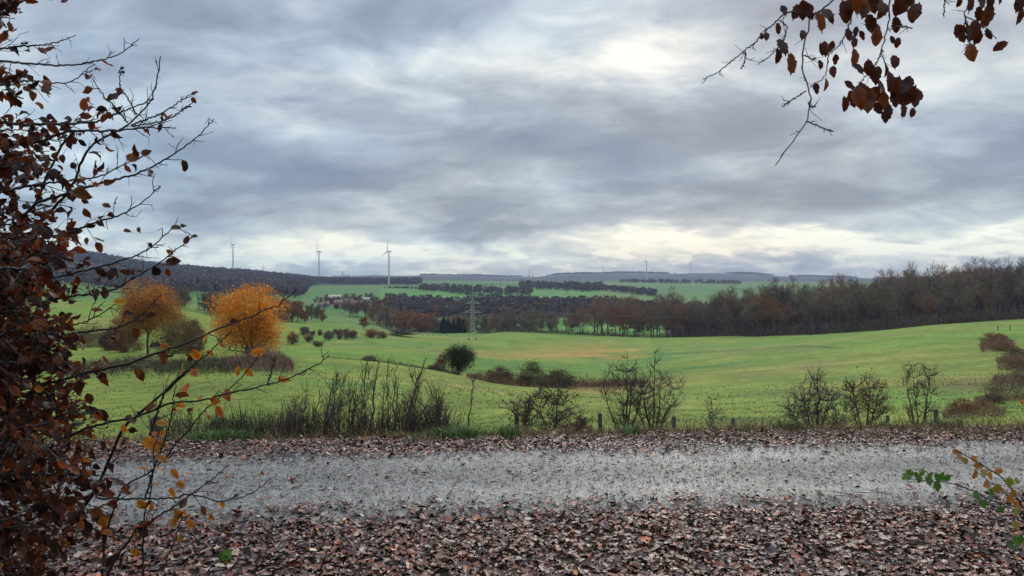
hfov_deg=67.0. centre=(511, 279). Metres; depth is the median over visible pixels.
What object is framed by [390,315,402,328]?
field tree
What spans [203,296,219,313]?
field tree
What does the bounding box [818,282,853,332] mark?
woodland tree
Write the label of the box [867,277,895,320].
woodland tree
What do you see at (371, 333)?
field bush
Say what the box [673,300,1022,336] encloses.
back wood
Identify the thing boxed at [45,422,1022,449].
verge grass
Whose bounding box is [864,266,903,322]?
woodland tree
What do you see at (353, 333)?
field bush
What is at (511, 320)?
field tree
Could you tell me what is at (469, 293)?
hedgerow
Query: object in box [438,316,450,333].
conifer
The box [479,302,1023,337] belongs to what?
undergrowth
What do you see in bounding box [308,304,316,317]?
field tree
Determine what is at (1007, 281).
woodland tree
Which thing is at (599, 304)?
woodland tree
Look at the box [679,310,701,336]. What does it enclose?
woodland tree
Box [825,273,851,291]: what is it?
woodland tree
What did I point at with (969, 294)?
woodland tree
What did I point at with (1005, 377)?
scrub patch
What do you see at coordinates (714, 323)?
woodland tree
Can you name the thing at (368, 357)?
field bush
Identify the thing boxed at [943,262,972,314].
woodland tree
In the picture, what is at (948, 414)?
scrub patch
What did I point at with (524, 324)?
woodland tree
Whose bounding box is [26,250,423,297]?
ridge wood
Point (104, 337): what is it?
field shrub
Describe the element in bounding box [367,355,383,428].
bare sapling
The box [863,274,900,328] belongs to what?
woodland tree
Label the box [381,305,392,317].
field tree
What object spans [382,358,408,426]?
bare sapling
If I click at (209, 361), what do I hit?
bramble patch
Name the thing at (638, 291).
field wood
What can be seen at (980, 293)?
woodland tree
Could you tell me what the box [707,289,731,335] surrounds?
woodland tree
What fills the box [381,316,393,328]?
field tree
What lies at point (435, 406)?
bare sapling
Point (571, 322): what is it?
woodland tree
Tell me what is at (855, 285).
woodland tree
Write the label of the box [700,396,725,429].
bare shrub
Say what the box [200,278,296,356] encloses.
orange tree
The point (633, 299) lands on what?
woodland tree
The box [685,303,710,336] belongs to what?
woodland tree
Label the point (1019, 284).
woodland tree
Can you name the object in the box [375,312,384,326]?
field tree
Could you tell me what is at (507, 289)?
copse
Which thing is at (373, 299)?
field tree
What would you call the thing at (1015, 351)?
field shrub
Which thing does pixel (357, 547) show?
leaf litter
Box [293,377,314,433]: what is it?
bare sapling
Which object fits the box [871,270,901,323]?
woodland tree
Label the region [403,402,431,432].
bare sapling
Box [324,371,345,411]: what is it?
bare sapling
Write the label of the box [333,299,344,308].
farm house
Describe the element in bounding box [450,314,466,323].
field tree
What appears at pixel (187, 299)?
field tree
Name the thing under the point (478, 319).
field tree
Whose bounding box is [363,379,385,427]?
bare sapling
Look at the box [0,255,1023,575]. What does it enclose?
ground
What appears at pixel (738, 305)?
woodland tree
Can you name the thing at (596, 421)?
meadow grass
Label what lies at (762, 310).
woodland tree
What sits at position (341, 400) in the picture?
bare sapling
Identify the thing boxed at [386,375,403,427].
bare sapling
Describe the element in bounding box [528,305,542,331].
woodland tree
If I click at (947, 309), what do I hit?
woodland tree
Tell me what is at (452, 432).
lush grass
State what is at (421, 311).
field tree
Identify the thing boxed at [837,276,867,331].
woodland tree
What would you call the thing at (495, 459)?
track debris
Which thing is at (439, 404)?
bare sapling
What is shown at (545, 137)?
sky
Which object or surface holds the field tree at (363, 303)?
on the ground at (750, 367)
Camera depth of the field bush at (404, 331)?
397.52 m
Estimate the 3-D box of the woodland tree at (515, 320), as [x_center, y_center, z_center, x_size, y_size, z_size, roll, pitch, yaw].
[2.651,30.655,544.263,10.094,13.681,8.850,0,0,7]
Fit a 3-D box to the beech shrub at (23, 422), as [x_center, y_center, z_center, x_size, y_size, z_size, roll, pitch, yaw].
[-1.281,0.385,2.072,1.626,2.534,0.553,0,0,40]
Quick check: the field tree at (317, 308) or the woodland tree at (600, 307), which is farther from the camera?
the woodland tree at (600, 307)
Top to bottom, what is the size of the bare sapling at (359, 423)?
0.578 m
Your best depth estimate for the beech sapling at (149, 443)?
1.90 m
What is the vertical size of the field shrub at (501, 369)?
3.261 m
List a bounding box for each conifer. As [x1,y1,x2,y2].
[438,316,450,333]
[445,318,453,333]
[451,318,455,330]
[453,317,463,332]
[461,318,467,332]
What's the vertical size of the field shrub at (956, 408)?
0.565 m
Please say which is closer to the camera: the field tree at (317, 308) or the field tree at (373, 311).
the field tree at (317, 308)
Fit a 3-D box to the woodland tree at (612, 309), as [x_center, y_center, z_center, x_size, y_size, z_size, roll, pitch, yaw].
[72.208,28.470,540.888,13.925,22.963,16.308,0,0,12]
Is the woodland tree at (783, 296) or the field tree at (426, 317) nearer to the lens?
the woodland tree at (783, 296)
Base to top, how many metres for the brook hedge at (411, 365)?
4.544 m
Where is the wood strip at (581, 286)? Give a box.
[518,280,603,292]
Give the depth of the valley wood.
950.61 m
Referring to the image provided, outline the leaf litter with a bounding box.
[0,419,1023,575]
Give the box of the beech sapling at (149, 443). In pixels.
[15,298,328,575]
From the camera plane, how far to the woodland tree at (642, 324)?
517.61 m
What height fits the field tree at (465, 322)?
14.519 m
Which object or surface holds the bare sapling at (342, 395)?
on the ground at (750, 367)
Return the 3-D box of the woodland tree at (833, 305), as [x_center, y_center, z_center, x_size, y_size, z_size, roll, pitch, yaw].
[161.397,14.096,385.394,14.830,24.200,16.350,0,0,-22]
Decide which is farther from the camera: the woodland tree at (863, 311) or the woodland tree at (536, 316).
the woodland tree at (536, 316)
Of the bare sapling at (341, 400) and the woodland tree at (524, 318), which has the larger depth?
the woodland tree at (524, 318)
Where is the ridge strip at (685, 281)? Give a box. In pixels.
[620,278,741,284]
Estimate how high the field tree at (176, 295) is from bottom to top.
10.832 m
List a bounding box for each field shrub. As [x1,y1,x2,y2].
[54,324,116,347]
[95,326,122,350]
[104,312,145,352]
[141,309,207,353]
[178,318,209,352]
[432,354,447,368]
[483,364,515,385]
[510,357,549,386]
[543,368,581,388]
[945,397,982,413]
[969,399,998,408]
[977,332,999,342]
[980,375,1023,395]
[980,391,1008,403]
[988,333,1010,340]
[990,339,1016,351]
[1000,345,1023,356]
[1000,354,1023,370]
[1009,367,1023,383]
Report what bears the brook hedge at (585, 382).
on the ground at (750, 367)
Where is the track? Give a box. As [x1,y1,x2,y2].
[0,441,1023,529]
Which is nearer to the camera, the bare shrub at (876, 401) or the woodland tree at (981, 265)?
the bare shrub at (876, 401)
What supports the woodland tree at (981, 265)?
on the ground at (750, 367)
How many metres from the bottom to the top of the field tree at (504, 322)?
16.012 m
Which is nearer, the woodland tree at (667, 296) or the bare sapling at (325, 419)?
the bare sapling at (325, 419)
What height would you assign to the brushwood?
1.147 m
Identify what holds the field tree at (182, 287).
on the ground at (750, 367)
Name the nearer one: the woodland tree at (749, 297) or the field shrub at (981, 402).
the field shrub at (981, 402)
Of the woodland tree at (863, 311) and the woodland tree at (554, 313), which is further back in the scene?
the woodland tree at (554, 313)
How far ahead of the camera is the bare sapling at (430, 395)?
9.29 m
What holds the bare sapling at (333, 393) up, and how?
on the ground at (750, 367)
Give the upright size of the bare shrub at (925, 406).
1.240 m
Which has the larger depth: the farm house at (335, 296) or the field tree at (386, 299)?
the farm house at (335, 296)
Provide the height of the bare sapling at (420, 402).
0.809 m
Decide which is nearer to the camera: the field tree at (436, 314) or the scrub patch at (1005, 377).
the scrub patch at (1005, 377)
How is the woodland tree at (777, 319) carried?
on the ground at (750, 367)
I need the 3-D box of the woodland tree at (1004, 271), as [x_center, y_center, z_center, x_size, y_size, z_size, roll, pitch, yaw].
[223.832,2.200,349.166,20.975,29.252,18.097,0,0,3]
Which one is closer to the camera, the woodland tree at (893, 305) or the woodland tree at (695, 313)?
the woodland tree at (893, 305)
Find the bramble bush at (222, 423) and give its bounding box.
[203,407,259,438]
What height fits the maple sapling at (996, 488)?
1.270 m
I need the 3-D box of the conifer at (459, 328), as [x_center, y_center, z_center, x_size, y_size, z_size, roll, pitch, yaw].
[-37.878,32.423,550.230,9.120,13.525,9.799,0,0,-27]
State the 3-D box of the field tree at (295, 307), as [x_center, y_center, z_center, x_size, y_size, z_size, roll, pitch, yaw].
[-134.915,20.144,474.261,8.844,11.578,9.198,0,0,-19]
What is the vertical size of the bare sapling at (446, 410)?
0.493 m
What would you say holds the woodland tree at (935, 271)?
on the ground at (750, 367)
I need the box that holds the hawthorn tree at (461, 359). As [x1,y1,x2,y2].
[439,342,478,375]
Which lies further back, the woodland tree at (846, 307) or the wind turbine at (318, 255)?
the wind turbine at (318, 255)
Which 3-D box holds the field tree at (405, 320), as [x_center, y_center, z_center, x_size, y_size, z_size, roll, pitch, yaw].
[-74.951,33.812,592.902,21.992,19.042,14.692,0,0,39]
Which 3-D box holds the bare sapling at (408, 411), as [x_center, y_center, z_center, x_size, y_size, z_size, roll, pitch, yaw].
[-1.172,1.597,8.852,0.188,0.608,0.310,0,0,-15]
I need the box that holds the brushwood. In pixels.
[130,397,472,439]
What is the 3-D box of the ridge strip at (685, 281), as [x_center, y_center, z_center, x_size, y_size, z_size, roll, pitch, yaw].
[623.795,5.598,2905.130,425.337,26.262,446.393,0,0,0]
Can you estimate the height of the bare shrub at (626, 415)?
1.325 m
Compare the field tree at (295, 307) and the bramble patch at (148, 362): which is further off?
the field tree at (295, 307)
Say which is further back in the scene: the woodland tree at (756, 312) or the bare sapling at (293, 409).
the woodland tree at (756, 312)
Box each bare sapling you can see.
[263,410,280,432]
[283,392,304,428]
[284,394,304,430]
[286,387,309,429]
[288,401,306,428]
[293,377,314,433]
[311,401,343,423]
[312,382,327,436]
[315,391,336,437]
[318,376,335,425]
[321,367,341,435]
[321,402,341,432]
[322,401,346,426]
[323,372,343,434]
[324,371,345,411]
[325,369,347,432]
[332,367,354,434]
[334,388,349,434]
[339,387,358,433]
[345,369,362,435]
[345,377,360,423]
[345,379,370,431]
[349,405,365,435]
[350,395,369,432]
[359,355,377,431]
[359,368,370,410]
[360,360,384,433]
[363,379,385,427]
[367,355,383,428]
[376,381,385,425]
[379,380,398,431]
[380,355,396,429]
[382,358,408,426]
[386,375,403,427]
[394,389,407,426]
[401,392,417,431]
[403,371,426,426]
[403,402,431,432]
[404,358,426,432]
[406,360,416,416]
[406,379,433,425]
[409,369,429,430]
[420,398,437,427]
[421,378,444,419]
[424,396,448,422]
[425,379,446,427]
[425,383,446,419]
[425,387,445,426]
[431,389,454,424]
[439,403,453,428]
[465,375,481,428]
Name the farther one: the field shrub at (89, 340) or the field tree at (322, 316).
the field tree at (322, 316)
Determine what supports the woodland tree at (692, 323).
on the ground at (750, 367)
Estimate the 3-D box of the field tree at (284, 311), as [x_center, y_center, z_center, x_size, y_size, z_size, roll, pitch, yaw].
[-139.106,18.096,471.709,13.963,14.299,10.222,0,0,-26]
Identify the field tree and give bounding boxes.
[105,275,190,354]
[172,289,185,307]
[175,283,188,292]
[177,288,191,308]
[181,290,192,307]
[196,293,206,312]
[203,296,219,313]
[204,292,217,311]
[209,300,219,315]
[279,300,293,319]
[281,299,295,319]
[287,305,297,321]
[292,300,303,321]
[298,302,303,318]
[299,308,310,322]
[304,304,313,319]
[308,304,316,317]
[311,305,320,318]
[318,310,325,319]
[342,301,347,311]
[346,301,355,314]
[353,300,362,316]
[358,316,372,329]
[360,300,369,315]
[365,302,378,319]
[365,307,379,323]
[370,295,376,304]
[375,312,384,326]
[381,296,389,305]
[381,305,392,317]
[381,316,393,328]
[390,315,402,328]
[391,310,404,325]
[394,313,415,328]
[402,312,415,331]
[405,312,434,332]
[406,314,426,328]
[410,310,426,331]
[416,314,432,331]
[420,312,437,332]
[429,311,441,332]
[429,316,438,332]
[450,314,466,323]
[463,316,475,332]
[467,316,480,333]
[475,316,490,333]
[478,313,499,332]
[499,315,510,330]
[507,315,522,328]
[533,317,547,332]
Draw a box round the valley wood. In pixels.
[384,292,708,323]
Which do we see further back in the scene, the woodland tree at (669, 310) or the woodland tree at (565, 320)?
the woodland tree at (565, 320)
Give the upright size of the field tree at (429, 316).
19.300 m
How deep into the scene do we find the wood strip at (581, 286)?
1846.01 m
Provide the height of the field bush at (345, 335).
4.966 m
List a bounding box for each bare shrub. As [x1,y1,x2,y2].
[495,389,536,431]
[515,367,593,432]
[562,414,593,432]
[593,351,660,428]
[620,347,690,431]
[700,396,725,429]
[773,365,853,428]
[836,366,894,426]
[897,361,943,423]
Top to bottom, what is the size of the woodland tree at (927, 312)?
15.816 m
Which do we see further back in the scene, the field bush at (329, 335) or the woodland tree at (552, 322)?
the woodland tree at (552, 322)
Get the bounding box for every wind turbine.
[231,244,234,269]
[316,251,320,276]
[383,243,390,284]
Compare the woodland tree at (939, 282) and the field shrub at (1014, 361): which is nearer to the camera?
the field shrub at (1014, 361)
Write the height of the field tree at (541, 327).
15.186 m
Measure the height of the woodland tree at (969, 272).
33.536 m
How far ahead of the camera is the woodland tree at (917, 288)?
327.52 m
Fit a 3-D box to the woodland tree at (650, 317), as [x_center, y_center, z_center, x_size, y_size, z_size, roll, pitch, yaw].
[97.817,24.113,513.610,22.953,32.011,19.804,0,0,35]
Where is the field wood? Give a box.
[596,283,657,295]
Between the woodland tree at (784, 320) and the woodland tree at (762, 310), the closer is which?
the woodland tree at (784, 320)
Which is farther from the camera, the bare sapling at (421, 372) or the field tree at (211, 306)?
the field tree at (211, 306)
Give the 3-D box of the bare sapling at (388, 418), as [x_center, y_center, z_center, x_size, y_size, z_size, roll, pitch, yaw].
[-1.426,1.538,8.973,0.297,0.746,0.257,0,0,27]
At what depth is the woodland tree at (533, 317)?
543.83 m
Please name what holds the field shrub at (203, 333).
on the ground at (750, 367)
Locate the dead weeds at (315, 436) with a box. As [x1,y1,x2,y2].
[43,414,504,447]
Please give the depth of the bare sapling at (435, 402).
9.21 m
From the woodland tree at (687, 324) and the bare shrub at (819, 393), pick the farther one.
the woodland tree at (687, 324)
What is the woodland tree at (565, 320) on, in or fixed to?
on the ground at (750, 367)
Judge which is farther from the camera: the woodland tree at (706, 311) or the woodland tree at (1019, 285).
the woodland tree at (706, 311)
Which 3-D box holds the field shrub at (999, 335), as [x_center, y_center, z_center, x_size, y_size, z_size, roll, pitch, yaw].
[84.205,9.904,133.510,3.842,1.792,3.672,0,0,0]
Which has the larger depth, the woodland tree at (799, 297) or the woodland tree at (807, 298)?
the woodland tree at (807, 298)
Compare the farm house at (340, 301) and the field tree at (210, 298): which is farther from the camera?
the farm house at (340, 301)
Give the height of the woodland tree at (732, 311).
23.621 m
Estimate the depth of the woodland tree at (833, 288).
370.10 m
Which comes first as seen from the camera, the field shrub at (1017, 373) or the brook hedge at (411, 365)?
the field shrub at (1017, 373)
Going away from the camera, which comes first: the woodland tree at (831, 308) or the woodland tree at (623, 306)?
the woodland tree at (831, 308)
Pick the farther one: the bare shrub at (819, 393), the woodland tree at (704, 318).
the woodland tree at (704, 318)
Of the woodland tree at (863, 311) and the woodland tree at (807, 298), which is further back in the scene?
the woodland tree at (807, 298)
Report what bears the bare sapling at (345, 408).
on the ground at (750, 367)
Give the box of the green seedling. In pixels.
[219,545,232,562]
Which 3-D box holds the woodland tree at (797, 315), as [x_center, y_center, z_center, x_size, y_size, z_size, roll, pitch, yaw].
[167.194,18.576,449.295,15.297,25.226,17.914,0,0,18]
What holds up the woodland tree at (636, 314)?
on the ground at (750, 367)
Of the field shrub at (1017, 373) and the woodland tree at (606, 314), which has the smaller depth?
the field shrub at (1017, 373)
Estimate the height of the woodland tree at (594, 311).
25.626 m
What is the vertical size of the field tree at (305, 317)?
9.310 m
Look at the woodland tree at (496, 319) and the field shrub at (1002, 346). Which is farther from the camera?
the woodland tree at (496, 319)
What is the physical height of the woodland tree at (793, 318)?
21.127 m
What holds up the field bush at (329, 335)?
on the ground at (750, 367)
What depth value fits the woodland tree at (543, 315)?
552.35 m
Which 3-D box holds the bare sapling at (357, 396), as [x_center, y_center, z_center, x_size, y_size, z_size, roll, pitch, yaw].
[-1.833,1.540,9.064,0.358,0.831,0.600,0,0,-27]
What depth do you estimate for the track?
6.33 m
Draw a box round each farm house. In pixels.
[317,301,329,307]
[328,294,340,299]
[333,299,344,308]
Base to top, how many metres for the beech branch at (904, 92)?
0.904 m
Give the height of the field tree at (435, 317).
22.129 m
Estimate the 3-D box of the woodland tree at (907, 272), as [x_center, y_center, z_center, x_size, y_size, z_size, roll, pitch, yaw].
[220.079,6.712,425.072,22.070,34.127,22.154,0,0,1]
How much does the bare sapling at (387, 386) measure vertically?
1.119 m
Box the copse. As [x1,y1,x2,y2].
[418,282,532,295]
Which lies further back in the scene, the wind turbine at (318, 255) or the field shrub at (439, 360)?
the wind turbine at (318, 255)
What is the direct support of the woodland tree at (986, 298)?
on the ground at (750, 367)
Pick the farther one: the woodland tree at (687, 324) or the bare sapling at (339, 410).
the woodland tree at (687, 324)
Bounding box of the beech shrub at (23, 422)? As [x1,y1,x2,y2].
[0,0,295,575]
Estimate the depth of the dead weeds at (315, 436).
8.35 m
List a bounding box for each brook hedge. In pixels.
[321,355,449,372]
[465,366,646,389]
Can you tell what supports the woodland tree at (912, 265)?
on the ground at (750, 367)
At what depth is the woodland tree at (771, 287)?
465.58 m
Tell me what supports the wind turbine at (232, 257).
on the ground at (750, 367)
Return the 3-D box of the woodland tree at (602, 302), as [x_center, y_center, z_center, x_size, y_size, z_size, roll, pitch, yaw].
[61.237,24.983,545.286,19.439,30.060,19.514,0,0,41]
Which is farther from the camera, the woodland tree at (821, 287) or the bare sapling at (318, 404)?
the woodland tree at (821, 287)
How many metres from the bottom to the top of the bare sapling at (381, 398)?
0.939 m
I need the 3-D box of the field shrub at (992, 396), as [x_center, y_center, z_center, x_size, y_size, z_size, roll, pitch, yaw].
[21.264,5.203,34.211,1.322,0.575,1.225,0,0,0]
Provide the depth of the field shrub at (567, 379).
107.41 m
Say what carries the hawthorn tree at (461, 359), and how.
on the ground at (750, 367)
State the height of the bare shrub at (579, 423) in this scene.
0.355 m
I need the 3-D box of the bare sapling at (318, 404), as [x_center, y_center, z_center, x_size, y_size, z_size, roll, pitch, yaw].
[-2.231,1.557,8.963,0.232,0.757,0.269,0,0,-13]
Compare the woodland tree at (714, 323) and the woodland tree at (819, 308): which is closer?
the woodland tree at (819, 308)
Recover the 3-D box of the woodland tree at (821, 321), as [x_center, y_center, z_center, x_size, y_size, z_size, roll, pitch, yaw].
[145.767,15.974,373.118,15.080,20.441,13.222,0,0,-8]
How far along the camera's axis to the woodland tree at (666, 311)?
500.40 m
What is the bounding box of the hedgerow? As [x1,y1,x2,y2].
[385,286,501,297]
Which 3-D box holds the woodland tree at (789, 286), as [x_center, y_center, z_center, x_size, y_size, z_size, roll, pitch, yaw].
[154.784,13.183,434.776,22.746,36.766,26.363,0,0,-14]
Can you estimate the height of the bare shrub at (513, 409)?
0.814 m
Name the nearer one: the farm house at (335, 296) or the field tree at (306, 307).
the field tree at (306, 307)
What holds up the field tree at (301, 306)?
on the ground at (750, 367)
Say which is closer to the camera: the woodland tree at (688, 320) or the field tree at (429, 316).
the woodland tree at (688, 320)
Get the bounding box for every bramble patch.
[65,351,175,378]
[153,352,242,376]
[215,344,297,374]
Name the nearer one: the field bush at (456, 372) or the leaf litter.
the leaf litter
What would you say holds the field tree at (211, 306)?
on the ground at (750, 367)
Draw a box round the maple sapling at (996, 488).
[902,400,1023,571]
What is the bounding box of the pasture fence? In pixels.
[150,410,1021,438]
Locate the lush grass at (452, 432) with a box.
[148,416,973,442]
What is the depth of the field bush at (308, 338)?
284.27 m
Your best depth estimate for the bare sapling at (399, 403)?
9.11 m
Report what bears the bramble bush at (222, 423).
on the ground at (750, 367)
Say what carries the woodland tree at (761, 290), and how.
on the ground at (750, 367)
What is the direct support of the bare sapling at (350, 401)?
on the ground at (750, 367)
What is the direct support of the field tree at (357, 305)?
on the ground at (750, 367)
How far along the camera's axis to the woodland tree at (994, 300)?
300.00 m
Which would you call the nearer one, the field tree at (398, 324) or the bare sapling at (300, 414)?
the bare sapling at (300, 414)
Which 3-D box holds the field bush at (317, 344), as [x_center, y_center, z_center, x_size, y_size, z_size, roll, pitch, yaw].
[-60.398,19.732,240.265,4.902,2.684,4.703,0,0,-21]
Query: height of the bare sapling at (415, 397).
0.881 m
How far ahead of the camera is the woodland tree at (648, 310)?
492.27 m
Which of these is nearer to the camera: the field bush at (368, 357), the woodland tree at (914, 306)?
the field bush at (368, 357)
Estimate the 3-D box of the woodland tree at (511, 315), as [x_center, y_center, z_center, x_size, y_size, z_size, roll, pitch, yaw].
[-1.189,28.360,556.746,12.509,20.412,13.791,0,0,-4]
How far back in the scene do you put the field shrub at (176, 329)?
107.00 m
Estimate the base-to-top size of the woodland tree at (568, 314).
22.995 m
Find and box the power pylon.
[463,295,481,339]
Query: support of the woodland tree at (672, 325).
on the ground at (750, 367)
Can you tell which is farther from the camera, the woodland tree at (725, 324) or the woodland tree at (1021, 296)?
the woodland tree at (725, 324)
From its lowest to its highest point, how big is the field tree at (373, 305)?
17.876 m
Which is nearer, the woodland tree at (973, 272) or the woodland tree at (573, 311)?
the woodland tree at (973, 272)
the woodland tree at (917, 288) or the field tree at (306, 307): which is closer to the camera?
the woodland tree at (917, 288)
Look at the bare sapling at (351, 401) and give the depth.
9.13 m
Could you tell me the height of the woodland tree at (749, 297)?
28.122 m
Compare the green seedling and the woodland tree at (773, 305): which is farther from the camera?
the woodland tree at (773, 305)
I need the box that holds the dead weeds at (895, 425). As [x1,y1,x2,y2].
[495,402,1023,449]
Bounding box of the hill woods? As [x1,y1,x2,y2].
[419,271,944,278]
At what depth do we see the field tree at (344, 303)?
720.57 m
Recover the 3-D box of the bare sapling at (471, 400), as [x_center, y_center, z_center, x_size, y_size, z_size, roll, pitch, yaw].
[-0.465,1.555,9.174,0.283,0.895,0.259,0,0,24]
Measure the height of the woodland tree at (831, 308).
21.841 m
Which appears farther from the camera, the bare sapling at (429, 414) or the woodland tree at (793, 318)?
the woodland tree at (793, 318)
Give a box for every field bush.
[286,329,299,343]
[299,326,310,334]
[302,333,313,341]
[312,340,324,346]
[323,330,337,339]
[335,331,342,339]
[342,329,350,338]
[349,330,358,338]
[359,355,377,361]
[363,327,379,337]
[375,331,388,338]
[387,326,419,335]
[427,362,446,370]
[444,368,462,374]
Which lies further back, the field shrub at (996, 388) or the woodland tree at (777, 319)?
the woodland tree at (777, 319)
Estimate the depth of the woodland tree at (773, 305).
386.25 m
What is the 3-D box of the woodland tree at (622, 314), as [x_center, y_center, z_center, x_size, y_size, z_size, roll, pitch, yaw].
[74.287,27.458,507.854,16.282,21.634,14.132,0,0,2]
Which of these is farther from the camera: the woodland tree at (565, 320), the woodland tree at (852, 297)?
the woodland tree at (565, 320)
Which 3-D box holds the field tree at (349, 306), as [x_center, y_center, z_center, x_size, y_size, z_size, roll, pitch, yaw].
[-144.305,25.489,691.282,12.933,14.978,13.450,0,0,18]
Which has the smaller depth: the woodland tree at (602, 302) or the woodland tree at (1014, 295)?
the woodland tree at (1014, 295)
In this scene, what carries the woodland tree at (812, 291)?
on the ground at (750, 367)
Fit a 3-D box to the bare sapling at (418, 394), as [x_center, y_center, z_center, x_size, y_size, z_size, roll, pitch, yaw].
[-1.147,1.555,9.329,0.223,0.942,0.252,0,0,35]
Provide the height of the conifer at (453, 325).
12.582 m
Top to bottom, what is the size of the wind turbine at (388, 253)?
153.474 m
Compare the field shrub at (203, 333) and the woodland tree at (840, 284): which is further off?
the woodland tree at (840, 284)
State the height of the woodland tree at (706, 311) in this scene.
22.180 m
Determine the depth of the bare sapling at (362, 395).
8.99 m
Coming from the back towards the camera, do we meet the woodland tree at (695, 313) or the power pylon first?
the woodland tree at (695, 313)
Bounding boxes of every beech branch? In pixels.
[702,0,923,164]
[943,0,1023,61]
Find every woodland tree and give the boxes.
[487,315,500,329]
[505,307,516,330]
[510,315,521,330]
[518,312,530,330]
[520,312,535,332]
[523,309,538,329]
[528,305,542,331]
[535,308,550,330]
[544,315,554,332]
[545,315,557,329]
[549,311,563,332]
[561,313,574,331]
[562,310,570,330]
[564,301,587,333]
[567,314,580,330]
[572,303,593,334]
[583,296,601,332]
[588,297,608,332]
[589,302,606,332]
[590,293,609,335]
[595,304,615,335]
[604,294,626,330]
[608,301,624,335]
[608,306,622,333]
[614,288,643,331]
[614,306,633,335]
[615,295,641,335]
[625,304,647,335]
[625,305,647,332]
[627,298,648,334]
[637,310,650,335]
[641,297,665,334]
[644,294,661,337]
[645,295,663,336]
[651,283,686,334]
[651,302,667,334]
[656,297,677,336]
[658,300,680,336]
[661,299,680,325]
[668,294,691,336]
[677,295,698,336]
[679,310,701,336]
[681,299,698,335]
[683,302,704,331]
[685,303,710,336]
[696,304,720,331]
[698,301,718,335]
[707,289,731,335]
[709,295,727,330]
[711,290,730,332]
[712,285,740,331]
[716,296,741,335]
[719,294,747,327]
[733,301,753,332]
[737,284,757,328]
[738,299,762,335]
[741,289,761,330]
[741,292,762,331]
[743,293,768,335]
[751,292,777,331]
[754,282,767,327]
[755,288,781,334]
[758,276,798,329]
[758,277,792,331]
[766,302,789,331]
[768,275,804,326]
[775,305,796,330]
[776,289,804,332]
[777,300,797,334]
[784,283,813,333]
[792,289,822,334]
[792,294,804,332]
[797,284,820,328]
[797,284,820,329]
[799,285,832,333]
[804,295,829,328]
[808,287,828,328]
[815,278,837,323]
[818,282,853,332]
[818,285,843,324]
[820,287,853,332]
[823,277,845,325]
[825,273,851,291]
[826,288,848,319]
[834,284,866,330]
[836,285,862,330]
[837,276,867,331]
[845,281,879,322]
[847,286,877,329]
[859,281,879,323]
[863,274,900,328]
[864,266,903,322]
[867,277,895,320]
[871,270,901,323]
[871,283,904,329]
[879,282,906,317]
[888,270,915,318]
[890,269,933,327]
[895,268,925,318]
[898,261,931,312]
[899,264,921,321]
[899,271,924,317]
[910,277,931,318]
[911,261,943,314]
[913,289,940,324]
[915,284,940,322]
[917,272,949,322]
[924,270,951,313]
[933,269,965,314]
[934,264,956,317]
[935,284,959,314]
[937,279,973,314]
[942,265,978,316]
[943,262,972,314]
[947,256,985,314]
[952,282,985,322]
[960,261,984,310]
[960,275,985,310]
[964,255,996,313]
[967,259,995,313]
[970,257,1014,316]
[976,265,987,311]
[977,280,1006,319]
[981,255,1023,313]
[985,273,1017,313]
[992,269,1023,313]
[993,255,1023,314]
[995,269,1023,311]
[1005,259,1023,308]
[1013,276,1023,294]
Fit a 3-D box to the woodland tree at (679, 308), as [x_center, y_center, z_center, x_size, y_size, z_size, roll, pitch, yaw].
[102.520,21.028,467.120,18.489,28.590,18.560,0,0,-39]
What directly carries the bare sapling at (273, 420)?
on the ground at (750, 367)
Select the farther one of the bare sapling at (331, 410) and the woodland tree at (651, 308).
the woodland tree at (651, 308)
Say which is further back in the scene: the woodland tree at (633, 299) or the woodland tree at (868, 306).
the woodland tree at (633, 299)
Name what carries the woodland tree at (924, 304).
on the ground at (750, 367)
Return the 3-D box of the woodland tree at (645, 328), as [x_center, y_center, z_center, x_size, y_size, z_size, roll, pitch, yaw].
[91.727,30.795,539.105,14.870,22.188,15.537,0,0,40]
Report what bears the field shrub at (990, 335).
on the ground at (750, 367)
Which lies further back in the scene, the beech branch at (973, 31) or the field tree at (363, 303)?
the field tree at (363, 303)
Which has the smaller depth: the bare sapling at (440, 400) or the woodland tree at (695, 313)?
the bare sapling at (440, 400)
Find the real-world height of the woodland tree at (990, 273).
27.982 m
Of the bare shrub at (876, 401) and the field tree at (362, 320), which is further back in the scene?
the field tree at (362, 320)
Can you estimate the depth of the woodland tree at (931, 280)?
338.17 m
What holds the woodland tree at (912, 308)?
on the ground at (750, 367)
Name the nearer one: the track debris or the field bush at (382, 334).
the track debris
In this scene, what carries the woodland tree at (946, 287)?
on the ground at (750, 367)
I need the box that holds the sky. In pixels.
[0,0,1023,278]
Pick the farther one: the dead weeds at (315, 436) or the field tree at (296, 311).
the field tree at (296, 311)
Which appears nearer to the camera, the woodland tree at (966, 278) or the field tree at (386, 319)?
the woodland tree at (966, 278)
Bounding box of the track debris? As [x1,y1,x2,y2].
[0,438,1023,530]
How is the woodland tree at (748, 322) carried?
on the ground at (750, 367)
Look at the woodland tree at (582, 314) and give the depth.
536.16 m
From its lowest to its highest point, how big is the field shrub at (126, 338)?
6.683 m
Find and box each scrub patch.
[939,404,1006,420]
[972,391,1023,404]
[977,335,1017,353]
[990,366,1023,384]
[991,352,1023,370]
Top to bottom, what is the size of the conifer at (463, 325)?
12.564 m
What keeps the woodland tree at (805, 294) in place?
on the ground at (750, 367)
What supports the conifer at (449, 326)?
on the ground at (750, 367)
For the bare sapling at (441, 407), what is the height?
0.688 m
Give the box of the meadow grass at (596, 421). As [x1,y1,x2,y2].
[24,364,1023,440]
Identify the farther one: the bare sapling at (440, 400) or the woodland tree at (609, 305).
the woodland tree at (609, 305)
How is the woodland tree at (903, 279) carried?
on the ground at (750, 367)

